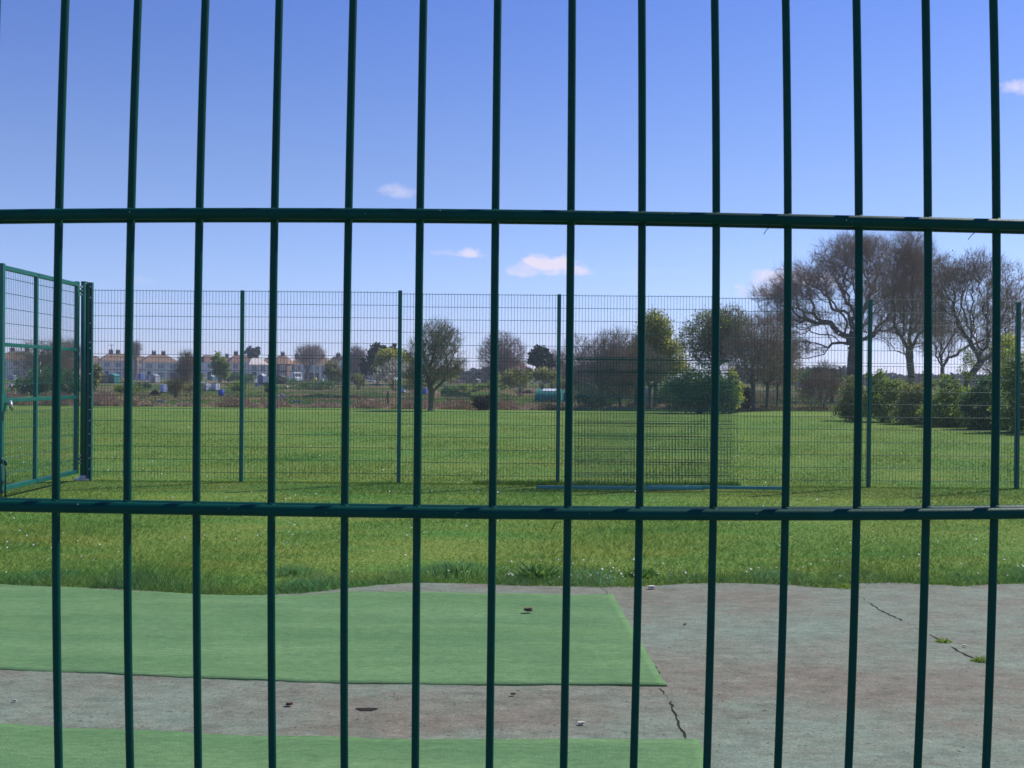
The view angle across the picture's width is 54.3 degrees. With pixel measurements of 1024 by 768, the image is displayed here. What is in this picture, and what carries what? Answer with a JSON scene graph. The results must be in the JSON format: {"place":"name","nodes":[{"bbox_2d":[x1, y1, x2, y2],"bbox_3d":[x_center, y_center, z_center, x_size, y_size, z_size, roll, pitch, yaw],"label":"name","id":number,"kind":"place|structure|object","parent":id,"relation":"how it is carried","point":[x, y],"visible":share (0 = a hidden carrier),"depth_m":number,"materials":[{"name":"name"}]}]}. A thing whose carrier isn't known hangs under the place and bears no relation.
{"place":"outdoors","nodes":[
{"label":"outdoors","id":0,"kind":"place"},
{"bbox_2d":[5,347,40,377],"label":"house","id":1,"kind":"structure","parent":0,"point":[12,364],"depth_m":261.19,"materials":[{"name":"brick"}]},
{"bbox_2d":[138,350,179,378],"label":"house","id":2,"kind":"structure","parent":0,"point":[150,365],"depth_m":264.46,"materials":[{"name":"brick"}]},
{"bbox_2d":[201,355,217,379],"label":"house","id":3,"kind":"structure","parent":0,"point":[206,363],"depth_m":246.25,"materials":[{"name":"beige brick"}]},
{"bbox_2d":[226,351,250,373],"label":"house","id":4,"kind":"structure","parent":0,"point":[237,359],"depth_m":260.75,"materials":[{"name":"brick"}]},
{"bbox_2d":[244,358,267,380],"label":"house","id":5,"kind":"structure","parent":0,"point":[252,364],"depth_m":236.61,"materials":[{"name":"white"}]},
{"bbox_2d":[276,351,292,376],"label":"house","id":6,"kind":"structure","parent":0,"point":[285,363],"depth_m":258.55,"materials":[{"name":"brick"}]},
{"bbox_2d":[292,353,313,380],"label":"house","id":7,"kind":"structure","parent":0,"point":[301,369],"depth_m":264.09,"materials":[{"name":"brick"}]},
{"bbox_2d":[327,352,341,368],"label":"house","id":8,"kind":"structure","parent":0,"point":[338,356],"depth_m":253.26,"materials":[{"name":"brick"}]},
{"bbox_2d":[5,378,1013,410],"bbox_3d":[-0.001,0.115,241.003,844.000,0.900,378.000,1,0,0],"label":"allotment ground","id":9,"kind":"structure","parent":0,"point":[354,390],"depth_m":102.19,"materials":[{"name":"brown soil"}]},
{"bbox_2d":[6,334,79,379],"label":"bare tree","id":10,"kind":"object","parent":9,"relation":"on","point":[39,355],"visible":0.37,"depth_m":99.53,"materials":[{"name":"brown plant"}]},
{"bbox_2d":[10,360,79,394],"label":"bush","id":11,"kind":"object","parent":9,"relation":"on","point":[46,377],"visible":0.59,"depth_m":79.67,"materials":[{"name":"green plant"}]},
{"bbox_2d":[61,337,80,372],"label":"bare tree","id":12,"kind":"object","parent":9,"relation":"on","point":[72,354],"visible":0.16,"depth_m":109.74,"materials":[{"name":"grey plant"}]},
{"bbox_2d":[93,362,102,390],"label":"bush","id":13,"kind":"object","parent":9,"relation":"on","point":[96,376],"visible":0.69,"depth_m":94.79,"materials":[{"name":"green plant"}]},
{"bbox_2d":[108,373,119,381],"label":"shed","id":14,"kind":"structure","parent":9,"relation":"on","point":[113,377],"depth_m":161.93,"materials":[{"name":"paint"}]},
{"bbox_2d":[97,349,133,378],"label":"house","id":15,"kind":"structure","parent":9,"relation":"on","point":[112,363],"depth_m":263.98,"materials":[{"name":"brick"}]},
{"bbox_2d":[112,384,146,395],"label":"bush","id":16,"kind":"object","parent":9,"relation":"on","point":[119,388],"visible":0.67,"depth_m":79.62,"materials":[{"name":"green plant"}]},
{"bbox_2d":[133,342,144,378],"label":"bare tree","id":17,"kind":"object","parent":9,"relation":"on","point":[135,362],"visible":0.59,"depth_m":249.61,"materials":[{"name":"grey plant"}]},
{"bbox_2d":[150,374,159,382],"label":"shed","id":18,"kind":"structure","parent":9,"relation":"on","point":[153,377],"depth_m":176.88,"materials":[{"name":"paint"}]},
{"bbox_2d":[163,377,185,397],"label":"bare tree","id":19,"kind":"object","parent":9,"relation":"on","point":[172,385],"visible":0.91,"depth_m":74.80,"materials":[{"name":"grey plant"}]},
{"bbox_2d":[166,347,192,382],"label":"bare tree","id":20,"kind":"object","parent":9,"relation":"on","point":[186,374],"visible":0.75,"depth_m":119.59,"materials":[{"name":"grey plant"}]},
{"bbox_2d":[182,380,206,390],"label":"bush","id":21,"kind":"object","parent":9,"relation":"on","point":[188,387],"visible":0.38,"depth_m":99.35,"materials":[{"name":"green plant"}]},
{"bbox_2d":[210,351,230,384],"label":"bushy tree","id":22,"kind":"object","parent":9,"relation":"on","point":[224,364],"visible":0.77,"depth_m":149.65,"materials":[{"name":"green plant"}]},
{"bbox_2d":[225,380,247,390],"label":"bush","id":23,"kind":"object","parent":9,"relation":"on","point":[233,387],"visible":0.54,"depth_m":104.69,"materials":[{"name":"green plant"}]},
{"bbox_2d":[219,372,256,383],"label":"hedge","id":24,"kind":"object","parent":9,"relation":"on","point":[231,377],"visible":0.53,"depth_m":169.06,"materials":[{"name":"green plant"}]},
{"bbox_2d":[244,345,260,357],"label":"conifer","id":25,"kind":"object","parent":9,"relation":"on","point":[251,352],"visible":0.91,"depth_m":259.50,"materials":[{"name":"green plant"}]},
{"bbox_2d":[6,388,538,409],"bbox_3d":[-15.330,0.837,56.978,33.878,0.952,6.580,1,0,0],"label":"bramble strip","id":26,"kind":"object","parent":9,"relation":"on","point":[231,402],"visible":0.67,"depth_m":54.69,"materials":[{"name":"plant"}]},
{"bbox_2d":[290,372,301,381],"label":"parked van","id":27,"kind":"object","parent":9,"relation":"on","point":[299,375],"visible":0.61,"depth_m":214.02,"materials":[{"name":"paint"}]},
{"bbox_2d":[294,341,328,381],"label":"bare tree","id":28,"kind":"object","parent":9,"relation":"on","point":[313,350],"visible":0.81,"depth_m":229.40,"materials":[{"name":"grey plant"}]},
{"bbox_2d":[276,374,351,383],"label":"hedge","id":29,"kind":"object","parent":9,"relation":"on","point":[340,379],"visible":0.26,"depth_m":174.43,"materials":[{"name":"green plant"}]},
{"bbox_2d":[283,377,351,389],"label":"bush","id":30,"kind":"object","parent":9,"relation":"on","point":[323,385],"visible":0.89,"depth_m":114.20,"materials":[{"name":"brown plant"}]},
{"bbox_2d":[314,354,327,380],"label":"house","id":31,"kind":"structure","parent":9,"relation":"on","point":[319,369],"depth_m":265.91,"materials":[{"name":"brick"}]},
{"bbox_2d":[322,359,341,385],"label":"bush","id":32,"kind":"object","parent":9,"relation":"on","point":[332,368],"visible":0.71,"depth_m":149.57,"materials":[{"name":"green plant"}]},
{"bbox_2d":[350,373,365,389],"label":"bush","id":33,"kind":"object","parent":9,"relation":"on","point":[355,378],"visible":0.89,"depth_m":119.75,"materials":[{"name":"green plant"}]},
{"bbox_2d":[350,343,367,383],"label":"bare tree","id":34,"kind":"object","parent":9,"relation":"on","point":[353,361],"visible":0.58,"depth_m":189.18,"materials":[{"name":"grey plant"}]},
{"bbox_2d":[358,358,369,385],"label":"conifer","id":35,"kind":"object","parent":9,"relation":"on","point":[364,365],"visible":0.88,"depth_m":149.70,"materials":[{"name":"green plant"}]},
{"bbox_2d":[277,387,470,397],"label":"crop rows","id":36,"kind":"object","parent":9,"relation":"on","point":[455,393],"visible":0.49,"depth_m":84.42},
{"bbox_2d":[365,342,386,386],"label":"conifer","id":37,"kind":"object","parent":9,"relation":"on","point":[369,357],"visible":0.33,"depth_m":149.37,"materials":[{"name":"green plant"}]},
{"bbox_2d":[372,357,410,390],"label":"blossom tree","id":38,"kind":"object","parent":9,"relation":"on","point":[386,370],"visible":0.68,"depth_m":109.57,"materials":[{"name":"grey plant"}]},
{"bbox_2d":[370,344,413,387],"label":"willow tree","id":39,"kind":"object","parent":9,"relation":"on","point":[382,357],"visible":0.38,"depth_m":129.17,"materials":[{"name":"green plant"}]},
{"bbox_2d":[401,377,424,392],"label":"bush","id":40,"kind":"object","parent":9,"relation":"on","point":[412,387],"visible":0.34,"depth_m":99.67,"materials":[{"name":"green plant"}]},
{"bbox_2d":[430,374,459,384],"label":"bush","id":41,"kind":"object","parent":9,"relation":"on","point":[451,382],"visible":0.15,"depth_m":160.04,"materials":[{"name":"green plant"}]},
{"bbox_2d":[438,387,459,393],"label":"bush","id":42,"kind":"object","parent":9,"relation":"on","point":[452,389],"visible":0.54,"depth_m":94.83,"materials":[{"name":"green plant"}]},
{"bbox_2d":[454,368,489,383],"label":"hedge","id":43,"kind":"object","parent":9,"relation":"on","point":[471,378],"visible":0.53,"depth_m":217.90,"materials":[{"name":"green plant"}]},
{"bbox_2d":[457,379,508,391],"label":"bush","id":44,"kind":"object","parent":9,"relation":"on","point":[474,389],"visible":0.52,"depth_m":109.63,"materials":[{"name":"green plant"}]},
{"bbox_2d":[94,381,885,411],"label":"rough verge","id":45,"kind":"structure","parent":9,"relation":"on","point":[818,407],"depth_m":72.97,"materials":[{"name":"plant"}]},
{"bbox_2d":[475,330,529,389],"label":"bare tree","id":46,"kind":"object","parent":9,"relation":"on","point":[508,353],"visible":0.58,"depth_m":129.39,"materials":[{"name":"grey plant"}]},
{"bbox_2d":[498,367,535,395],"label":"bush","id":47,"kind":"object","parent":9,"relation":"on","point":[515,377],"visible":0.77,"depth_m":89.62,"materials":[{"name":"green plant"}]},
{"bbox_2d":[527,344,556,388],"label":"pine tree","id":48,"kind":"object","parent":9,"relation":"on","point":[533,354],"visible":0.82,"depth_m":124.47,"materials":[{"name":"green plant"}]},
{"bbox_2d":[525,364,561,388],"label":"bush","id":49,"kind":"object","parent":9,"relation":"on","point":[540,378],"visible":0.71,"depth_m":109.36,"materials":[{"name":"green plant"}]},
{"bbox_2d":[535,389,564,401],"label":"tarpaulin tunnel","id":50,"kind":"structure","parent":9,"relation":"on","point":[541,395],"depth_m":71.20,"materials":[{"name":"paint"}]},
{"bbox_2d":[546,348,576,387],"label":"bare tree","id":51,"kind":"object","parent":9,"relation":"on","point":[555,367],"visible":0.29,"depth_m":149.57,"materials":[{"name":"grey plant"}]},
{"bbox_2d":[554,334,596,404],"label":"bare tree","id":52,"kind":"object","parent":9,"relation":"on","point":[577,355],"visible":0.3,"depth_m":65.91,"materials":[{"name":"brown plant"}]},
{"bbox_2d":[573,384,621,405],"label":"bush","id":53,"kind":"object","parent":9,"relation":"on","point":[597,402],"visible":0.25,"depth_m":62.75,"materials":[{"name":"green plant"}]},
{"bbox_2d":[574,327,630,407],"bbox_3d":[5.011,-0.894,56.023,3.537,4.684,2.823,1,0,0],"label":"bare tree","id":54,"kind":"object","parent":9,"relation":"on","point":[602,353],"visible":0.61,"depth_m":55.80,"materials":[{"name":"brown plant"}]},
{"bbox_2d":[596,324,636,407],"bbox_3d":[5.976,-1.040,56.956,3.266,4.986,2.867,1,0,0],"label":"bare tree","id":55,"kind":"object","parent":9,"relation":"on","point":[625,337],"visible":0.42,"depth_m":56.78,"materials":[{"name":"grey plant"}]},
{"bbox_2d":[617,335,651,405],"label":"bare tree","id":56,"kind":"object","parent":9,"relation":"on","point":[632,380],"visible":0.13,"depth_m":57.86,"materials":[{"name":"brown plant"}]},
{"bbox_2d":[631,348,674,407],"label":"bare tree","id":57,"kind":"object","parent":9,"relation":"on","point":[649,365],"visible":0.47,"depth_m":55.88,"materials":[{"name":"grey plant"}]},
{"bbox_2d":[628,305,688,406],"bbox_3d":[8.911,-1.783,62.048,4.362,6.446,2.716,1,0,0],"label":"willow tree","id":58,"kind":"object","parent":9,"relation":"on","point":[659,324],"visible":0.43,"depth_m":61.51,"materials":[{"name":"green plant"}]},
{"bbox_2d":[657,359,694,402],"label":"bush","id":59,"kind":"object","parent":9,"relation":"on","point":[684,365],"visible":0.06,"depth_m":69.90,"materials":[{"name":"green plant"}]},
{"bbox_2d":[676,300,752,372],"bbox_3d":[12.299,-1.780,60.071,5.002,6.535,3.665,1,0,0],"label":"budding tree","id":60,"kind":"object","parent":9,"relation":"on","point":[726,320],"visible":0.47,"depth_m":59.57,"materials":[{"name":"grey plant"}]},
{"bbox_2d":[740,388,750,408],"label":"bush","id":61,"kind":"object","parent":9,"relation":"on","point":[749,402],"visible":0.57,"depth_m":57.88,"materials":[{"name":"green plant"}]},
{"bbox_2d":[719,313,782,410],"bbox_3d":[13.422,-1.349,55.949,4.526,5.741,3.483,1,0,0],"label":"bare tree","id":62,"kind":"object","parent":9,"relation":"on","point":[751,378],"visible":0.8,"depth_m":55.70,"materials":[{"name":"brown plant"}]},
{"bbox_2d":[755,368,801,395],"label":"bush","id":63,"kind":"object","parent":9,"relation":"on","point":[764,385],"visible":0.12,"depth_m":94.73,"materials":[{"name":"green plant"}]},
{"bbox_2d":[762,323,806,406],"bbox_3d":[16.242,-1.127,59.995,3.206,5.305,2.738,1,0,0],"label":"bare tree","id":64,"kind":"object","parent":9,"relation":"on","point":[797,354],"visible":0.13,"depth_m":59.89,"materials":[{"name":"grey plant"}]},
{"bbox_2d":[792,365,845,396],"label":"bush","id":65,"kind":"object","parent":9,"relation":"on","point":[842,376],"visible":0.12,"depth_m":89.73,"materials":[{"name":"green plant"}]},
{"bbox_2d":[806,358,848,402],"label":"bare tree","id":66,"kind":"object","parent":9,"relation":"on","point":[815,369],"visible":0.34,"depth_m":74.80,"materials":[{"name":"grey plant"}]},
{"bbox_2d":[745,230,949,400],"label":"oak tree","id":67,"kind":"object","parent":9,"relation":"on","point":[837,252],"visible":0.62,"depth_m":79.41,"materials":[{"name":"brown plant"}]},
{"bbox_2d":[863,231,958,385],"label":"bare tree","id":68,"kind":"object","parent":9,"relation":"on","point":[906,267],"visible":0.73,"depth_m":65.72,"materials":[{"name":"brown plant"}]},
{"bbox_2d":[906,285,1023,393],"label":"bare tree","id":69,"kind":"object","parent":9,"relation":"on","point":[943,348],"visible":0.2,"depth_m":73.75,"materials":[{"name":"brown plant"}]},
{"bbox_2d":[961,342,1022,375],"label":"bare tree","id":70,"kind":"object","parent":9,"relation":"on","point":[983,356],"visible":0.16,"depth_m":89.75,"materials":[{"name":"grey plant"}]},
{"bbox_2d":[0,582,1023,767],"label":"pavement","id":71,"kind":"structure","parent":0,"point":[745,671],"depth_m":5.23,"materials":[{"name":"concrete"}]},
{"bbox_2d":[0,584,666,685],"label":"turf mat","id":72,"kind":"object","parent":71,"relation":"on","point":[453,640],"visible":0.85,"depth_m":6.32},
{"bbox_2d":[0,723,702,767],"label":"turf mat","id":73,"kind":"object","parent":71,"relation":"on","point":[26,746],"visible":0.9,"depth_m":4.38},
{"bbox_2d":[0,0,1023,767],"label":"fence","id":74,"kind":"object","parent":71,"relation":"on","point":[996,226],"visible":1,"depth_m":0.69,"materials":[{"name":"green metal"}]},
{"bbox_2d":[826,583,864,589],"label":"crack weed","id":75,"kind":"object","parent":71,"relation":"on","point":[845,586],"visible":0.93,"depth_m":8.00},
{"bbox_2d":[969,655,985,662],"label":"crack weed","id":76,"kind":"object","parent":71,"relation":"on","point":[981,659],"visible":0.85,"depth_m":5.91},
{"bbox_2d":[0,379,1023,594],"bbox_3d":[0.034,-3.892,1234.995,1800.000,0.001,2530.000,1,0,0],"label":"grass field","id":77,"kind":"structure","parent":0,"point":[665,496],"depth_m":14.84,"materials":[{"name":"plant"}]},
{"bbox_2d":[74,281,88,480],"bbox_3d":[-6.741,-0.045,15.720,0.220,3.132,0.160,1,0,0],"label":"gate post","id":78,"kind":"object","parent":77,"relation":"on","point":[83,390],"visible":1,"depth_m":15.68,"materials":[{"name":"metal"}]},
{"bbox_2d":[0,263,82,497],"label":"gate","id":79,"kind":"structure","parent":78,"relation":"attached to","point":[5,400],"depth_m":14.13,"materials":[{"name":"metal"}]},
{"bbox_2d":[86,282,93,480],"bbox_3d":[-6.646,-0.039,15.707,0.080,3.120,0.086,1,0,0],"label":"fence end post","id":80,"kind":"object","parent":77,"relation":"on","point":[89,404],"visible":1,"depth_m":15.69,"materials":[{"name":"metal"}]},
{"bbox_2d":[257,562,324,578],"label":"grass tussock","id":81,"kind":"object","parent":77,"relation":"on","point":[288,570],"depth_m":8.36,"materials":[{"name":"plant"}]},
{"bbox_2d":[402,312,468,410],"bbox_3d":[-3.978,-1.160,51.465,3.772,5.098,2.964,1,0,0],"label":"bare tree","id":82,"kind":"object","parent":77,"relation":"on","point":[432,348],"visible":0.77,"depth_m":51.25,"materials":[{"name":"green plant"}]},
{"bbox_2d":[403,559,507,581],"bbox_3d":[-0.476,1.543,8.446,1.015,0.130,0.681,1,0,0],"label":"grass tussock","id":83,"kind":"object","parent":77,"relation":"on","point":[472,569],"depth_m":8.39,"materials":[{"name":"plant"}]},
{"bbox_2d":[470,393,489,409],"bbox_3d":[-1.554,0.955,53.478,1.562,1.047,1.389,1,0,0],"label":"bramble heap","id":84,"kind":"object","parent":77,"relation":"on","point":[482,404],"visible":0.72,"depth_m":53.28,"materials":[{"name":"brown plant"}]},
{"bbox_2d":[6,421,1018,578],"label":"daisies","id":85,"kind":"object","parent":77,"relation":"on","point":[497,520],"visible":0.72,"depth_m":10.06,"materials":[{"name":"white plant"}]},
{"bbox_2d":[504,561,562,582],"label":"dock plant","id":86,"kind":"object","parent":77,"relation":"on","point":[539,571],"visible":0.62,"depth_m":8.23,"materials":[{"name":"green plant"}]},
{"bbox_2d":[91,289,1023,488],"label":"fence","id":87,"kind":"object","parent":77,"relation":"on","point":[869,404],"visible":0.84,"depth_m":15.70,"materials":[{"name":"metal"}]},
{"bbox_2d":[536,485,702,489],"bbox_3d":[1.594,1.536,14.791,2.468,0.054,0.068,0,0,-1],"label":"lying post","id":88,"kind":"object","parent":77,"relation":"on","point":[624,487],"visible":1,"depth_m":14.76,"materials":[{"name":"metal"}]},
{"bbox_2d":[620,566,659,577],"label":"dock plant","id":89,"kind":"object","parent":77,"relation":"on","point":[646,573],"visible":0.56,"depth_m":8.40,"materials":[{"name":"green plant"}]},
{"bbox_2d":[573,358,730,485],"bbox_3d":[2.138,0.596,15.537,2.504,2.000,0.023,0,-7,0],"label":"spare panel","id":90,"kind":"object","parent":77,"relation":"on","point":[620,423],"visible":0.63,"depth_m":15.54,"materials":[{"name":"metal"}]},
{"bbox_2d":[572,356,732,485],"bbox_3d":[2.183,0.571,15.582,2.504,2.030,0.021,0,-5,0],"label":"spare panel","id":91,"kind":"object","parent":77,"relation":"on","point":[648,395],"visible":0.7,"depth_m":15.59,"materials":[{"name":"metal"}]},
{"bbox_2d":[576,358,737,485],"bbox_3d":[2.254,0.595,15.559,2.504,2.015,0.022,1,-6,0],"label":"spare panel","id":92,"kind":"object","parent":77,"relation":"on","point":[685,423],"visible":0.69,"depth_m":15.56,"materials":[{"name":"metal"}]},
{"bbox_2d":[366,363,1005,386],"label":"wood","id":93,"kind":"object","parent":77,"relation":"on","point":[896,376],"visible":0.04,"depth_m":258.16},
{"bbox_2d":[654,363,745,413],"bbox_3d":[9.520,0.099,51.111,4.738,2.930,3.435,1,0,0],"label":"bush","id":94,"kind":"object","parent":77,"relation":"on","point":[693,393],"visible":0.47,"depth_m":50.60,"materials":[{"name":"green plant"}]},
{"bbox_2d":[646,485,781,489],"bbox_3d":[3.050,1.548,14.968,2.062,0.054,0.066,1,0,1],"label":"lying post","id":95,"kind":"object","parent":77,"relation":"on","point":[752,487],"visible":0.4,"depth_m":14.93,"materials":[{"name":"metal"}]},
{"bbox_2d":[721,366,747,412],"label":"bush","id":96,"kind":"object","parent":77,"relation":"on","point":[740,394],"visible":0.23,"depth_m":51.88,"materials":[{"name":"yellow plant"}]},
{"bbox_2d":[736,309,804,410],"bbox_3d":[14.788,-1.487,56.923,4.139,6.021,3.142,1,0,0],"label":"bare tree","id":97,"kind":"object","parent":77,"relation":"on","point":[776,373],"visible":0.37,"depth_m":56.75,"materials":[{"name":"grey plant"}]},
{"bbox_2d":[794,369,846,405],"bbox_3d":[17.835,0.197,57.958,3.397,2.697,2.067,1,0,0],"label":"bare shrub","id":98,"kind":"object","parent":77,"relation":"on","point":[827,385],"visible":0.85,"depth_m":57.88,"materials":[{"name":"brown plant"}]},
{"bbox_2d":[829,375,866,420],"bbox_3d":[14.645,0.597,43.066,1.800,2.044,1.530,1,0,30],"label":"hedge shrub","id":99,"kind":"object","parent":77,"relation":"on","point":[847,408],"visible":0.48,"depth_m":42.87,"materials":[{"name":"green plant"}]},
{"bbox_2d":[846,367,908,421],"bbox_3d":[15.649,0.465,41.970,2.749,2.336,2.365,1,0,0],"label":"hedge shrub","id":100,"kind":"object","parent":77,"relation":"on","point":[887,397],"visible":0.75,"depth_m":41.75,"materials":[{"name":"green plant"}]},
{"bbox_2d":[883,371,938,424],"bbox_3d":[16.192,0.570,40.050,2.383,2.181,2.038,1,0,0],"label":"hedge shrub","id":101,"kind":"object","parent":77,"relation":"on","point":[905,403],"visible":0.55,"depth_m":39.77,"materials":[{"name":"green plant"}]},
{"bbox_2d":[913,373,973,427],"bbox_3d":[16.643,0.633,37.977,2.677,2.082,2.283,1,0,0],"label":"hedge shrub","id":102,"kind":"object","parent":77,"relation":"on","point":[939,412],"visible":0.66,"depth_m":37.74,"materials":[{"name":"green plant"}]},
{"bbox_2d":[909,243,1023,391],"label":"bare tree","id":103,"kind":"object","parent":77,"relation":"on","point":[973,274],"visible":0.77,"depth_m":51.78,"materials":[{"name":"brown plant"}]},
{"bbox_2d":[956,347,980,386],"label":"ivy","id":104,"kind":"object","parent":103,"relation":"attached to","point":[965,371],"visible":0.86,"depth_m":51.46,"materials":[{"name":"green plant"}]},
{"bbox_2d":[953,371,1013,429],"bbox_3d":[17.156,0.600,36.097,2.317,2.199,1.925,1,0,0],"label":"hedge shrub","id":105,"kind":"object","parent":77,"relation":"on","point":[973,422],"visible":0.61,"depth_m":35.80,"materials":[{"name":"green plant"}]},
{"bbox_2d":[987,346,1023,431],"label":"hedge shrub","id":106,"kind":"object","parent":77,"relation":"on","point":[1007,414],"visible":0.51,"depth_m":33.88,"materials":[{"name":"green plant"}]},
{"bbox_2d":[990,331,1023,406],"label":"young tree","id":107,"kind":"object","parent":77,"relation":"on","point":[1008,343],"visible":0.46,"depth_m":39.86,"materials":[{"name":"green plant"}]},
{"bbox_2d":[0,0,1023,378],"label":"sky","id":108,"kind":"structure","parent":0,"point":[534,33],"materials":[{"name":"blue"}]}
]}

